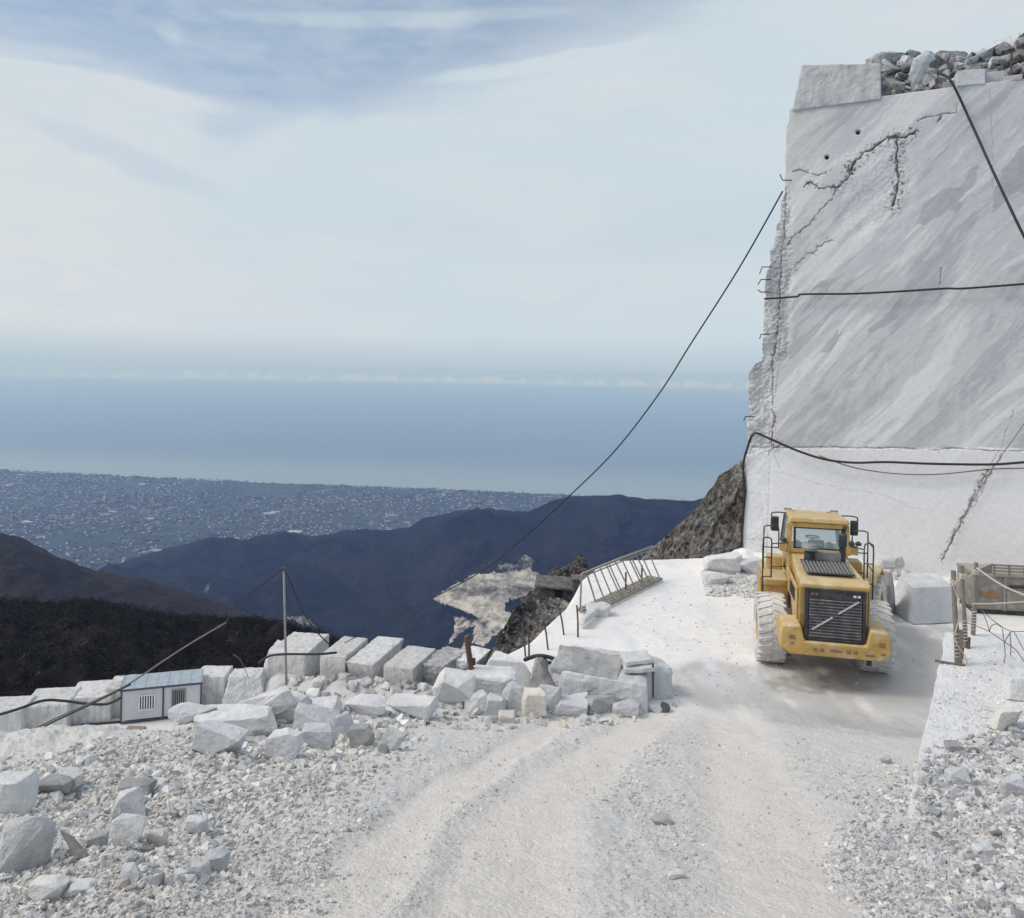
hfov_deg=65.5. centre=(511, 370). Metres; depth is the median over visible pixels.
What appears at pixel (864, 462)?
hose
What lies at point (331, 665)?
marble block
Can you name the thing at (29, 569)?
spur
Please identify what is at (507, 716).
marble boulder
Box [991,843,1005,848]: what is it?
marble chunk
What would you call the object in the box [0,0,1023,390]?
sky
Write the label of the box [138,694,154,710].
window
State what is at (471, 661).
rusty post
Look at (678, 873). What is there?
marble boulder
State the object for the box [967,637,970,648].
iron stub
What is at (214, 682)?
marble block
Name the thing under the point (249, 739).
marble chunk
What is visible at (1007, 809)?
marble chunk
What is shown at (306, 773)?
marble chunk
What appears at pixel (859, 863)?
gravel
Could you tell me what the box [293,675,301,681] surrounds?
rubble stone
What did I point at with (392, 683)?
rubble stone
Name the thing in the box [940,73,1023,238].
cable
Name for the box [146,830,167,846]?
marble boulder
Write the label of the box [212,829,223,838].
marble chunk
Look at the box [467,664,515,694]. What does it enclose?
marble boulder
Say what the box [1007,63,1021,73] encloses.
rubble stone
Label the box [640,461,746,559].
rocky slope
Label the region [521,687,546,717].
marble boulder
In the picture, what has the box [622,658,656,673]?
stone slab
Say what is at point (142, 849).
marble chunk
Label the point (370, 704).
marble boulder
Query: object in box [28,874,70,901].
marble boulder
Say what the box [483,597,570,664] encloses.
rocky spur
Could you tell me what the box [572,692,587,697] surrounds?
marble boulder
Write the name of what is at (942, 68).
rubble stone
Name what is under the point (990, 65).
rubble stone
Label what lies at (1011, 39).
marble boulder
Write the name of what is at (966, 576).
strung rope
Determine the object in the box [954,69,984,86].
cut block
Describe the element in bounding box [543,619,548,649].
iron stake
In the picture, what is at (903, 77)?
rubble stone
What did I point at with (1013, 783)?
marble boulder
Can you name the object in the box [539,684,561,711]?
marble boulder
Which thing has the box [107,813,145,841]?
marble boulder
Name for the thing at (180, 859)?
marble chunk
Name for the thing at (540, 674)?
marble boulder
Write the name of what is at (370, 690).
rubble stone
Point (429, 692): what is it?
rubble stone
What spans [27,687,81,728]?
marble block
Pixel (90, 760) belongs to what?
marble chunk
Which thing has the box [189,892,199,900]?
marble chunk
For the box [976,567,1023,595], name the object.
strung rope
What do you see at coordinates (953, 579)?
wooden post
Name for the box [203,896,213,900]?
marble chunk
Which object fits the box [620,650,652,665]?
stone slab
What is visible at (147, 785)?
marble boulder
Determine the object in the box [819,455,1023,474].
cable
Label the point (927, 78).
rubble stone
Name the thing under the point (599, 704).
marble boulder
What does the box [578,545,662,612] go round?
steel walkway
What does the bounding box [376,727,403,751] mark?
marble boulder
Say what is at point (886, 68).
rubble stone
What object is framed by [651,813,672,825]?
marble boulder
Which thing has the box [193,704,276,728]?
marble boulder
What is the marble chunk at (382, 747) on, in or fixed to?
on the gravel at (101, 875)
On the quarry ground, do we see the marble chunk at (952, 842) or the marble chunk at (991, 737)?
the marble chunk at (952, 842)
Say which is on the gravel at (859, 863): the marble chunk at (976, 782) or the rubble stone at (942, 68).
the marble chunk at (976, 782)
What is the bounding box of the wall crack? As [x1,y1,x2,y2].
[942,424,1023,559]
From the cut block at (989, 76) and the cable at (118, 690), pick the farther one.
the cable at (118, 690)
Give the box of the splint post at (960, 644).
[958,629,962,662]
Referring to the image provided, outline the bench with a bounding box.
[71,672,432,729]
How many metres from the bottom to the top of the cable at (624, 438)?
24.049 m
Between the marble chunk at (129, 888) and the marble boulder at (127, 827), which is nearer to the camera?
the marble chunk at (129, 888)
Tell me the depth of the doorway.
100.71 m
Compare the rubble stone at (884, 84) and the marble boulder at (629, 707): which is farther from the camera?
the rubble stone at (884, 84)
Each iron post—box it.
[927,63,938,88]
[1010,52,1012,75]
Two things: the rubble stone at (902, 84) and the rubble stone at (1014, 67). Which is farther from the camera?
the rubble stone at (902, 84)
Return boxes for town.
[0,469,688,569]
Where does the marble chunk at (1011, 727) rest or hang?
on the marble ledge
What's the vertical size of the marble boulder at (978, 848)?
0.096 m
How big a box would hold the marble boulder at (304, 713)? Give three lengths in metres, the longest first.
0.750 x 0.537 x 0.411 m
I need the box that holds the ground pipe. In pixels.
[74,721,119,725]
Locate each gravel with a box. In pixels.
[0,708,433,917]
[195,706,408,782]
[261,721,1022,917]
[404,682,677,731]
[620,588,922,708]
[701,570,756,597]
[814,727,1023,917]
[874,563,910,580]
[920,649,1023,757]
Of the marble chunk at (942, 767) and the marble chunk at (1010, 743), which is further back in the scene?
the marble chunk at (1010, 743)
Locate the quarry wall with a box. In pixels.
[743,79,1023,576]
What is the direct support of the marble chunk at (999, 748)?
on the gravel at (859, 863)
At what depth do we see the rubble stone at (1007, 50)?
28.70 m
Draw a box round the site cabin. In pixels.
[119,668,203,723]
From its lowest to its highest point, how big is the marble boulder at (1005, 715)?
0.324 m
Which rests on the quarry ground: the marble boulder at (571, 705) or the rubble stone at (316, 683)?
the marble boulder at (571, 705)
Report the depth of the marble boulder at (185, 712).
13.03 m
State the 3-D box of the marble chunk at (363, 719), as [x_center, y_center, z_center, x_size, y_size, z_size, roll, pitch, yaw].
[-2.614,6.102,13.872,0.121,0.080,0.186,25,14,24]
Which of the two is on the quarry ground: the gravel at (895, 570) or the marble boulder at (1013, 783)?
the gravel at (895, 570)
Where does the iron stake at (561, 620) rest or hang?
on the quarry ground
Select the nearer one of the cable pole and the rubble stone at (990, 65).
the rubble stone at (990, 65)
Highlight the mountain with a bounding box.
[98,494,702,651]
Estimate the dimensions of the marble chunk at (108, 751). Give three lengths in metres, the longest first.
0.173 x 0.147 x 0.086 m
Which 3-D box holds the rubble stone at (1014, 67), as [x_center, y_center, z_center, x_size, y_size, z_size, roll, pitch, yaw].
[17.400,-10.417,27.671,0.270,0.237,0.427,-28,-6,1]
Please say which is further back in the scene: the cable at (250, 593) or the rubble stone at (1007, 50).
the cable at (250, 593)
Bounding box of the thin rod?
[652,664,653,697]
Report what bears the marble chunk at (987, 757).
on the gravel at (859, 863)
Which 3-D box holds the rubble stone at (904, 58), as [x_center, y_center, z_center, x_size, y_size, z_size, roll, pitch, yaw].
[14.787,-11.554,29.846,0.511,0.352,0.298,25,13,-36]
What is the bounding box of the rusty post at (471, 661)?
[464,635,475,669]
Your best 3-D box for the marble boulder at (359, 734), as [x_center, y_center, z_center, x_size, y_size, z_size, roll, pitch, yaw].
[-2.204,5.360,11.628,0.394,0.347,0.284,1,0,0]
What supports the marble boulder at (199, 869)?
on the quarry ground
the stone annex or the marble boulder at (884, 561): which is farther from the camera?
the stone annex
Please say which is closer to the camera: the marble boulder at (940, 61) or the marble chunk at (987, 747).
the marble chunk at (987, 747)
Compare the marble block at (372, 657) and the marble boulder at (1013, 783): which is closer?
the marble boulder at (1013, 783)
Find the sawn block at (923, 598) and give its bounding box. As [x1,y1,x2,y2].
[894,572,951,623]
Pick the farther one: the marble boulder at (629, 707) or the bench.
the bench
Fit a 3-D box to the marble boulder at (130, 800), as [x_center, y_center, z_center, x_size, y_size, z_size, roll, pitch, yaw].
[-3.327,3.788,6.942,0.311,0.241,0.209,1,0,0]
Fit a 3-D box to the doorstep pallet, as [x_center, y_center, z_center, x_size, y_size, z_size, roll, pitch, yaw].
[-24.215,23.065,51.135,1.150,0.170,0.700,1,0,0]
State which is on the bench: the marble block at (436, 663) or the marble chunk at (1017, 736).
the marble block at (436, 663)
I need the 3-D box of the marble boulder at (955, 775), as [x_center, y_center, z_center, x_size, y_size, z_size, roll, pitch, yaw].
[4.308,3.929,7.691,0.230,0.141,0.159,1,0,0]
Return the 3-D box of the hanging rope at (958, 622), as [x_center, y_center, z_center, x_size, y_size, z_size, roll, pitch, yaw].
[6.081,3.437,10.804,0.236,1.101,0.024,1,0,7]
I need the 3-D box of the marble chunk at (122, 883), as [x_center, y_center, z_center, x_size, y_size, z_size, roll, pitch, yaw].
[-2.520,3.335,5.165,0.073,0.070,0.108,-27,2,4]
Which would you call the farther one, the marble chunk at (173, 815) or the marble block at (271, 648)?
the marble block at (271, 648)
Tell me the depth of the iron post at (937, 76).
28.21 m
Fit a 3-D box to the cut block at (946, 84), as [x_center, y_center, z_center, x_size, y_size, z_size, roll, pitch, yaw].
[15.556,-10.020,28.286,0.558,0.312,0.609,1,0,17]
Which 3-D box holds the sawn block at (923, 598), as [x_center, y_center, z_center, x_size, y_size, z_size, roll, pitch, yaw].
[12.645,6.903,24.210,1.914,1.129,1.824,1,0,0]
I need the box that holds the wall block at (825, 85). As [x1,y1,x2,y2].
[793,63,881,110]
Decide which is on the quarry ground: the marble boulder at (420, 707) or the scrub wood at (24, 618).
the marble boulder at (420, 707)
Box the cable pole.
[281,567,287,685]
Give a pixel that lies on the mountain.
(351, 583)
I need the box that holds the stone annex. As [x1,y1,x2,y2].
[571,574,588,596]
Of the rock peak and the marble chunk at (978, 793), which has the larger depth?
the rock peak
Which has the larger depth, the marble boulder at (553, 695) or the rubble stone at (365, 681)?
the rubble stone at (365, 681)
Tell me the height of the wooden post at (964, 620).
1.272 m
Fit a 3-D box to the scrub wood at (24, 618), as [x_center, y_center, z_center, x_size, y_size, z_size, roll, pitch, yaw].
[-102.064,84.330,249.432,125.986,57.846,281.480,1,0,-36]
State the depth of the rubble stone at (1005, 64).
28.07 m
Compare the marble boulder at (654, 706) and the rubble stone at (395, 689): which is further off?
the rubble stone at (395, 689)
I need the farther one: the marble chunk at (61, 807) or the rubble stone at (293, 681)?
the rubble stone at (293, 681)
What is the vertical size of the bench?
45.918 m
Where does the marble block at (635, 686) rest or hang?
on the quarry ground
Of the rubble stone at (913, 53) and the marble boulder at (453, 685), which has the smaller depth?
the marble boulder at (453, 685)
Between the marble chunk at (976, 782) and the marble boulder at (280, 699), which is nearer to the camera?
the marble chunk at (976, 782)
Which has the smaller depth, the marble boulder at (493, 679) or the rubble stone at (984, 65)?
the marble boulder at (493, 679)
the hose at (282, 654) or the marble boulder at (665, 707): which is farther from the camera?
the hose at (282, 654)
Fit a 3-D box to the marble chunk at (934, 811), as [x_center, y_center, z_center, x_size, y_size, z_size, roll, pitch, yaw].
[3.762,3.956,7.128,0.119,0.065,0.149,12,10,42]
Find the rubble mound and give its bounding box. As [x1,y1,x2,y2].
[881,44,1023,95]
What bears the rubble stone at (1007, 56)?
on the rubble stone at (1005, 64)
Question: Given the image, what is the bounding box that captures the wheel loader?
[753,508,895,672]
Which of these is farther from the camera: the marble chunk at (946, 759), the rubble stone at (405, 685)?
the rubble stone at (405, 685)
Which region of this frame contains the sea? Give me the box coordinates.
[0,378,748,500]
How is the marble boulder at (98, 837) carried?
on the quarry ground
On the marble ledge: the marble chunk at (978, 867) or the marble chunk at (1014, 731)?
the marble chunk at (1014, 731)
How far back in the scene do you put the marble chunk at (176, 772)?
8.34 m
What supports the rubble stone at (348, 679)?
on the bench
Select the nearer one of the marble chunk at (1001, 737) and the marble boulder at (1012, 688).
the marble chunk at (1001, 737)
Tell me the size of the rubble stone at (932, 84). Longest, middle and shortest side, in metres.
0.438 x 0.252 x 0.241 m
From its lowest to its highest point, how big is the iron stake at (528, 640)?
0.876 m
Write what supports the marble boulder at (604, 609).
on the quarry ground
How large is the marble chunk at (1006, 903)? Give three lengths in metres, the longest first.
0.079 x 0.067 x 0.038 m
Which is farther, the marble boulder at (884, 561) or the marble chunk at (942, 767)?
the marble boulder at (884, 561)
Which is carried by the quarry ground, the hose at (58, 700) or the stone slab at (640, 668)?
the hose at (58, 700)
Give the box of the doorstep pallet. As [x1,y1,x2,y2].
[125,726,145,729]
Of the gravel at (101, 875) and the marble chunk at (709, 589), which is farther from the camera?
the marble chunk at (709, 589)
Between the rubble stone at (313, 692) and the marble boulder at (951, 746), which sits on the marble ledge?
the marble boulder at (951, 746)
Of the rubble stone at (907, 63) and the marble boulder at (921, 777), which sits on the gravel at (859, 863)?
the marble boulder at (921, 777)
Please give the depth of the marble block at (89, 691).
52.19 m
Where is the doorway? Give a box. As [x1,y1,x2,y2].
[555,589,562,598]
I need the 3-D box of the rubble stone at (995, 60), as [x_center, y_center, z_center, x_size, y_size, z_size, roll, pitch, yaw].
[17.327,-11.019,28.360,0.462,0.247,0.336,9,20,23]
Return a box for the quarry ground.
[0,548,1023,917]
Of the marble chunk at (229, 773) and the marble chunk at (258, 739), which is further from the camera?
the marble chunk at (258, 739)
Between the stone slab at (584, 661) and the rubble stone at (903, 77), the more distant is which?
the rubble stone at (903, 77)
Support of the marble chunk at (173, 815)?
on the gravel at (101, 875)
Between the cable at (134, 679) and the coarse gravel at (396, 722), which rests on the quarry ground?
the coarse gravel at (396, 722)
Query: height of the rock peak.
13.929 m
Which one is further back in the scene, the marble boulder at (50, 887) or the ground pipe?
the ground pipe
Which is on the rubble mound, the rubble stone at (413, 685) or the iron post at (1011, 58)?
the iron post at (1011, 58)
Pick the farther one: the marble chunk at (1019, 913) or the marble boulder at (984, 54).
the marble boulder at (984, 54)
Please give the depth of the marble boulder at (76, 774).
7.77 m
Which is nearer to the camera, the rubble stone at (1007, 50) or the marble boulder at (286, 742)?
the marble boulder at (286, 742)
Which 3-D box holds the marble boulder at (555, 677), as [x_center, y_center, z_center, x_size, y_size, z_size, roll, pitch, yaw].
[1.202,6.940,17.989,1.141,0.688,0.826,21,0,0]
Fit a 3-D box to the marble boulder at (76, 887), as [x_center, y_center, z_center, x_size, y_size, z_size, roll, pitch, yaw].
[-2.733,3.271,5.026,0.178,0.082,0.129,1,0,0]
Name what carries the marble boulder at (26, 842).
on the quarry ground
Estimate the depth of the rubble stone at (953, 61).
29.22 m
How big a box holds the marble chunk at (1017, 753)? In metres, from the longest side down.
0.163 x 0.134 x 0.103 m
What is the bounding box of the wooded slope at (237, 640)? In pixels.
[0,603,333,696]
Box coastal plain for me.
[0,471,575,570]
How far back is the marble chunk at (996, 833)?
6.07 m
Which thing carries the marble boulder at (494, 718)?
on the quarry ground
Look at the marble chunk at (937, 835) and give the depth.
6.39 m
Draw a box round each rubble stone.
[288,677,297,684]
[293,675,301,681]
[306,688,319,697]
[312,677,321,688]
[318,675,327,684]
[321,692,329,696]
[328,673,336,682]
[338,672,351,680]
[345,676,354,681]
[348,680,356,690]
[358,676,371,686]
[365,687,375,693]
[374,676,386,683]
[380,681,389,689]
[389,681,402,687]
[390,685,401,695]
[402,681,409,688]
[403,679,411,684]
[409,682,416,688]
[417,682,427,690]
[426,687,432,695]
[881,64,896,74]
[881,81,887,89]
[882,59,894,66]
[891,84,904,93]
[892,82,905,86]
[898,73,908,80]
[899,55,912,61]
[899,58,912,67]
[899,67,909,72]
[908,50,920,56]
[914,84,922,90]
[922,74,936,85]
[926,67,936,73]
[929,79,935,89]
[936,69,949,82]
[937,64,947,74]
[949,59,957,64]
[955,56,964,61]
[963,58,971,64]
[981,62,987,67]
[987,56,998,68]
[992,57,1006,63]
[995,42,1010,55]
[999,59,1009,67]
[1001,46,1013,54]
[1001,54,1009,62]
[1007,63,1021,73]
[1007,64,1018,73]
[1013,54,1023,64]
[1016,37,1023,47]
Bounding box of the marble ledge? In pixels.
[907,632,1023,821]
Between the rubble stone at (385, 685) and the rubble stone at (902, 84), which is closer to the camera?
the rubble stone at (902, 84)
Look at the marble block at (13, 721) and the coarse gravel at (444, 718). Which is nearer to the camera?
the coarse gravel at (444, 718)
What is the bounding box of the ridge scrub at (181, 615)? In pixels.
[1,598,340,643]
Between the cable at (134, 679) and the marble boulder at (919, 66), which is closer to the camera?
the marble boulder at (919, 66)
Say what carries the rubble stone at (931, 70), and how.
on the rubble mound
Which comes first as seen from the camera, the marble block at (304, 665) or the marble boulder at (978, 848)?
the marble boulder at (978, 848)
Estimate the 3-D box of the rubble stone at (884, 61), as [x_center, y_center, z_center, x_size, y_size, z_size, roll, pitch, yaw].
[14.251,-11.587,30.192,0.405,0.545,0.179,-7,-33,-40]
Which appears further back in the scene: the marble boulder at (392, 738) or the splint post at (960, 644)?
the marble boulder at (392, 738)
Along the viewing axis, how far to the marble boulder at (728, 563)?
28.24 m
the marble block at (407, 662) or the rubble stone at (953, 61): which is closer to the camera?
the rubble stone at (953, 61)
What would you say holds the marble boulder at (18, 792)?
on the quarry ground
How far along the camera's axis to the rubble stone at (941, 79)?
28.55 m
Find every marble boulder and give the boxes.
[0,770,39,814]
[0,815,56,873]
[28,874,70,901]
[38,774,75,794]
[58,767,83,791]
[60,830,88,860]
[61,877,94,897]
[87,830,108,847]
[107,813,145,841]
[110,786,145,818]
[118,777,157,794]
[119,862,142,883]
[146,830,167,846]
[167,702,216,723]
[174,867,188,882]
[183,814,208,834]
[189,861,210,878]
[192,720,248,753]
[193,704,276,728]
[204,848,230,872]
[237,685,296,714]
[246,719,276,737]
[264,727,302,759]
[274,692,311,721]
[293,702,338,730]
[302,722,336,749]
[310,695,342,713]
[333,711,353,739]
[344,694,385,715]
[347,723,374,747]
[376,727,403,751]
[385,693,438,719]
[432,667,475,703]
[464,689,487,714]
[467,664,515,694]
[484,692,505,715]
[486,651,530,684]
[489,715,498,723]
[498,710,514,722]
[501,680,526,712]
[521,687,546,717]
[528,657,556,687]
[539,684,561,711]
[547,655,559,686]
[552,695,587,715]
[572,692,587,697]
[585,602,610,616]
[586,695,616,713]
[612,698,639,717]
[648,700,661,712]
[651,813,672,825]
[660,702,669,712]
[667,868,684,879]
[701,571,730,584]
[703,551,741,573]
[740,557,761,573]
[865,52,903,71]
[875,555,895,568]
[881,756,891,763]
[893,556,904,568]
[908,50,935,85]
[913,770,928,784]
[929,55,953,71]
[934,50,965,57]
[944,740,963,752]
[944,767,971,784]
[964,44,997,63]
[971,843,995,853]
[985,700,1022,730]
[994,33,1020,54]
[998,771,1023,795]
[1001,675,1023,700]
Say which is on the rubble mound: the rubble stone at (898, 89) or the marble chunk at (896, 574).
the rubble stone at (898, 89)
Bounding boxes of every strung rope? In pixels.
[958,570,975,582]
[972,601,1023,604]
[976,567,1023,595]
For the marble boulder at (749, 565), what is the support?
on the quarry ground
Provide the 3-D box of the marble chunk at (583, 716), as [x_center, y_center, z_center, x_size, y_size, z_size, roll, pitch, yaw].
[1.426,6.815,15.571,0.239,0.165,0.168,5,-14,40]
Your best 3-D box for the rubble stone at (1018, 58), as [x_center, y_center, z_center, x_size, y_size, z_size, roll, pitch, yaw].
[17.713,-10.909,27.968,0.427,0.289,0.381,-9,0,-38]
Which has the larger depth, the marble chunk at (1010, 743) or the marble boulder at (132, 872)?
the marble chunk at (1010, 743)
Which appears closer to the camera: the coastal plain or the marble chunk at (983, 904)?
the marble chunk at (983, 904)
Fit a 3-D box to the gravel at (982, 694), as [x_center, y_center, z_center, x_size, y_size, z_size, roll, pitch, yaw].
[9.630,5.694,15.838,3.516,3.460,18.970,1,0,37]
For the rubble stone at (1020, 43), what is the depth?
28.31 m
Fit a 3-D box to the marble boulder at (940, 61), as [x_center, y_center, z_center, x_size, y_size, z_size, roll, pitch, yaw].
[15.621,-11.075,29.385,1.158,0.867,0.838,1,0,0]
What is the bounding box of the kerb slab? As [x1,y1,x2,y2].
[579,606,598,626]
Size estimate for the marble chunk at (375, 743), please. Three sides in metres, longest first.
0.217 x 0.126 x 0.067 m
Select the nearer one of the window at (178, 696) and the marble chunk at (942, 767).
the marble chunk at (942, 767)
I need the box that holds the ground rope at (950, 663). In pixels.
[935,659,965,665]
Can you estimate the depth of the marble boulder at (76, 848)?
5.48 m
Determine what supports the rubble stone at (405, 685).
on the bench
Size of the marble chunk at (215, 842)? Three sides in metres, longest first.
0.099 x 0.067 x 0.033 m
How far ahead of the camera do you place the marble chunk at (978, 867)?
5.50 m
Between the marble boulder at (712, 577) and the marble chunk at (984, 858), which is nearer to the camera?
the marble chunk at (984, 858)
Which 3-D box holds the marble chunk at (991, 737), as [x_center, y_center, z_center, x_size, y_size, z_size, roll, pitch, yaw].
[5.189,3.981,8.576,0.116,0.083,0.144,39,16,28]
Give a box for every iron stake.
[521,624,525,656]
[527,625,529,655]
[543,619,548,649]
[558,606,564,634]
[576,605,578,636]
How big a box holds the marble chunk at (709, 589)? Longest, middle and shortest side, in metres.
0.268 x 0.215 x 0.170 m
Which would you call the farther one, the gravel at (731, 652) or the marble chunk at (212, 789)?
the gravel at (731, 652)
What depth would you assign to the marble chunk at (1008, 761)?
7.99 m
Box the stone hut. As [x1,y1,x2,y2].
[534,575,574,599]
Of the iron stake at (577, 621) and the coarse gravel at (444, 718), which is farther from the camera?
the iron stake at (577, 621)
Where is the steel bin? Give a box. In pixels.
[956,563,1023,615]
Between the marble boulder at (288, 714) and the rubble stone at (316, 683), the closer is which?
the marble boulder at (288, 714)
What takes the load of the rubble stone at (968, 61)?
on the rubble mound
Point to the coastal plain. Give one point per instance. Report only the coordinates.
(105, 539)
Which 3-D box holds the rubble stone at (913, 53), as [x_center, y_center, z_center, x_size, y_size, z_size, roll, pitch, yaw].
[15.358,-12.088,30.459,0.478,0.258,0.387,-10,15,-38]
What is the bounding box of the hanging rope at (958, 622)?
[952,582,968,664]
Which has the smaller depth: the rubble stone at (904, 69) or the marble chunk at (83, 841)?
the marble chunk at (83, 841)
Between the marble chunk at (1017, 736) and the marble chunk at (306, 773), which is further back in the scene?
the marble chunk at (306, 773)
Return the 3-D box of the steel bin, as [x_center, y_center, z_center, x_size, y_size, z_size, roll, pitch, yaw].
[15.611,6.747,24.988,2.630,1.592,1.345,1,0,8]
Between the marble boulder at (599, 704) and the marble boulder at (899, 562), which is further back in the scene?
the marble boulder at (899, 562)
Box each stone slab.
[550,645,621,679]
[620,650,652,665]
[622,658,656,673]
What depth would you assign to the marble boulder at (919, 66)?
29.03 m
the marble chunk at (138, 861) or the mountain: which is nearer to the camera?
the marble chunk at (138, 861)
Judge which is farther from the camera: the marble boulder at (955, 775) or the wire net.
the wire net
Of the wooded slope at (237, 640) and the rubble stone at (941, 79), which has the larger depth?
the wooded slope at (237, 640)
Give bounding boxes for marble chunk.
[44,765,55,772]
[55,802,69,810]
[80,839,86,844]
[84,756,99,765]
[98,847,106,851]
[102,748,114,755]
[113,878,130,889]
[123,884,137,891]
[126,769,134,777]
[136,859,141,865]
[137,846,154,852]
[145,874,164,886]
[152,746,168,754]
[165,874,174,885]
[168,812,181,818]
[169,770,181,776]
[175,857,186,863]
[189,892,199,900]
[197,873,211,887]
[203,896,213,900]
[208,787,219,791]
[211,840,221,846]
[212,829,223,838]
[225,771,233,776]
[245,736,255,743]
[253,735,266,743]
[300,769,313,777]
[358,716,366,721]
[372,740,378,747]
[378,743,387,753]
[455,702,462,708]
[579,713,590,720]
[706,587,713,592]
[892,572,899,576]
[924,805,940,816]
[931,832,943,840]
[938,756,951,763]
[938,765,946,770]
[946,811,961,820]
[947,789,963,800]
[949,840,958,845]
[960,785,967,789]
[964,853,980,860]
[970,747,978,753]
[971,780,981,785]
[973,864,982,871]
[974,787,983,797]
[976,899,989,911]
[980,854,992,862]
[982,850,997,855]
[983,745,991,750]
[983,756,991,759]
[983,822,994,829]
[989,733,994,742]
[990,829,1001,836]
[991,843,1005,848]
[995,746,1004,750]
[997,735,1009,740]
[998,804,1016,814]
[1001,758,1014,763]
[1004,901,1015,909]
[1006,724,1019,731]
[1007,741,1017,748]
[1011,729,1023,733]
[1011,748,1023,759]
[1014,734,1023,740]
[1014,907,1023,917]
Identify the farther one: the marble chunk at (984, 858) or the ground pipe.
the ground pipe
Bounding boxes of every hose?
[0,696,121,715]
[258,651,336,663]
[523,654,554,661]
[741,432,1023,547]
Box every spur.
[0,533,275,624]
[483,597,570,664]
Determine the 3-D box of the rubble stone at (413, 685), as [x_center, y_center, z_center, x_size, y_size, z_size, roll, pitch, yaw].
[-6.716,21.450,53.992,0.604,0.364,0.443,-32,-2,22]
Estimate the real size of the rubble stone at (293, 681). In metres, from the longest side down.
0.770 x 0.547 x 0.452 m
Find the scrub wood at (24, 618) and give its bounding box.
[0,594,339,696]
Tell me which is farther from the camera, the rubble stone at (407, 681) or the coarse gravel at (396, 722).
the rubble stone at (407, 681)
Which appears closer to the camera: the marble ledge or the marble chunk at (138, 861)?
the marble chunk at (138, 861)
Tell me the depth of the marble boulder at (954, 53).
29.75 m
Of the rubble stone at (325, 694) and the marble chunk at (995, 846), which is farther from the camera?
the rubble stone at (325, 694)
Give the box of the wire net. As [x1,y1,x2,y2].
[968,609,1023,662]
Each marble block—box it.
[0,695,35,731]
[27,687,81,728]
[72,680,112,723]
[105,674,136,716]
[201,665,232,704]
[222,667,267,703]
[264,640,280,673]
[267,632,328,680]
[320,636,367,678]
[346,636,403,682]
[383,646,435,683]
[422,646,465,685]
[456,646,490,670]
[559,645,651,712]
[651,656,672,699]
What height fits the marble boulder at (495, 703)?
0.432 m
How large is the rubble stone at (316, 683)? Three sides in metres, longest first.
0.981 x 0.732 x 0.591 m
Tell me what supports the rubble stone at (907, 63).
on the rubble stone at (904, 69)
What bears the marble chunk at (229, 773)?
on the quarry ground
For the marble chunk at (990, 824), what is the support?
on the quarry ground
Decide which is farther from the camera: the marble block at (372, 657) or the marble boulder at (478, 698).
the marble block at (372, 657)
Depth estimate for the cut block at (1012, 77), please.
27.13 m
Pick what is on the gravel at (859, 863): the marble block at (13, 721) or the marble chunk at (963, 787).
the marble chunk at (963, 787)
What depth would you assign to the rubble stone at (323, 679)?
54.31 m
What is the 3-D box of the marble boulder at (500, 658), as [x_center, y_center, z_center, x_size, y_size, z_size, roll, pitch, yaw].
[-0.059,6.897,18.321,1.119,0.789,0.806,1,0,0]
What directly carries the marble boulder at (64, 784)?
on the quarry ground
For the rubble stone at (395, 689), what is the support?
on the bench
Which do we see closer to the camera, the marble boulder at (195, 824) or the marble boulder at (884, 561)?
the marble boulder at (195, 824)
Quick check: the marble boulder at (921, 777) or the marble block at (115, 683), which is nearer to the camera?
the marble boulder at (921, 777)
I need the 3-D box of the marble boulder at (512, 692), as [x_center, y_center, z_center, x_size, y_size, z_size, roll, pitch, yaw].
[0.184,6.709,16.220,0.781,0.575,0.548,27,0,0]
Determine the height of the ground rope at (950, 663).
0.042 m
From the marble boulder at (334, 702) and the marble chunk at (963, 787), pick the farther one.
the marble boulder at (334, 702)
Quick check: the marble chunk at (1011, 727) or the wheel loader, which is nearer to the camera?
the marble chunk at (1011, 727)
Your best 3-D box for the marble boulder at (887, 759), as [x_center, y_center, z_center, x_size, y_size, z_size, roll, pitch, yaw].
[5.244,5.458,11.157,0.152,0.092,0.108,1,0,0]
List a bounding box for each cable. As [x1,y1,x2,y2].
[35,622,226,727]
[40,683,130,727]
[226,570,281,621]
[285,570,329,644]
[344,191,782,642]
[764,283,1023,299]
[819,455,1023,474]
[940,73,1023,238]
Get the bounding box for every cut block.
[940,81,955,87]
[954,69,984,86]
[985,70,1003,82]
[992,74,1022,81]
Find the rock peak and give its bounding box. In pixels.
[520,555,592,603]
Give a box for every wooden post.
[949,570,958,662]
[958,565,967,647]
[970,562,979,635]
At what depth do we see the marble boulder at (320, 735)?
11.14 m
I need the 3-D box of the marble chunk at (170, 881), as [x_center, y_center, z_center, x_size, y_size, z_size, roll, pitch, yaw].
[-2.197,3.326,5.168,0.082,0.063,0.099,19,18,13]
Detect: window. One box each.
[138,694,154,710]
[171,688,185,706]
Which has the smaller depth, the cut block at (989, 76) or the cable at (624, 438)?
the cut block at (989, 76)
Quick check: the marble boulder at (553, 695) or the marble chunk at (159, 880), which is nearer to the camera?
the marble chunk at (159, 880)
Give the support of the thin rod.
on the quarry ground

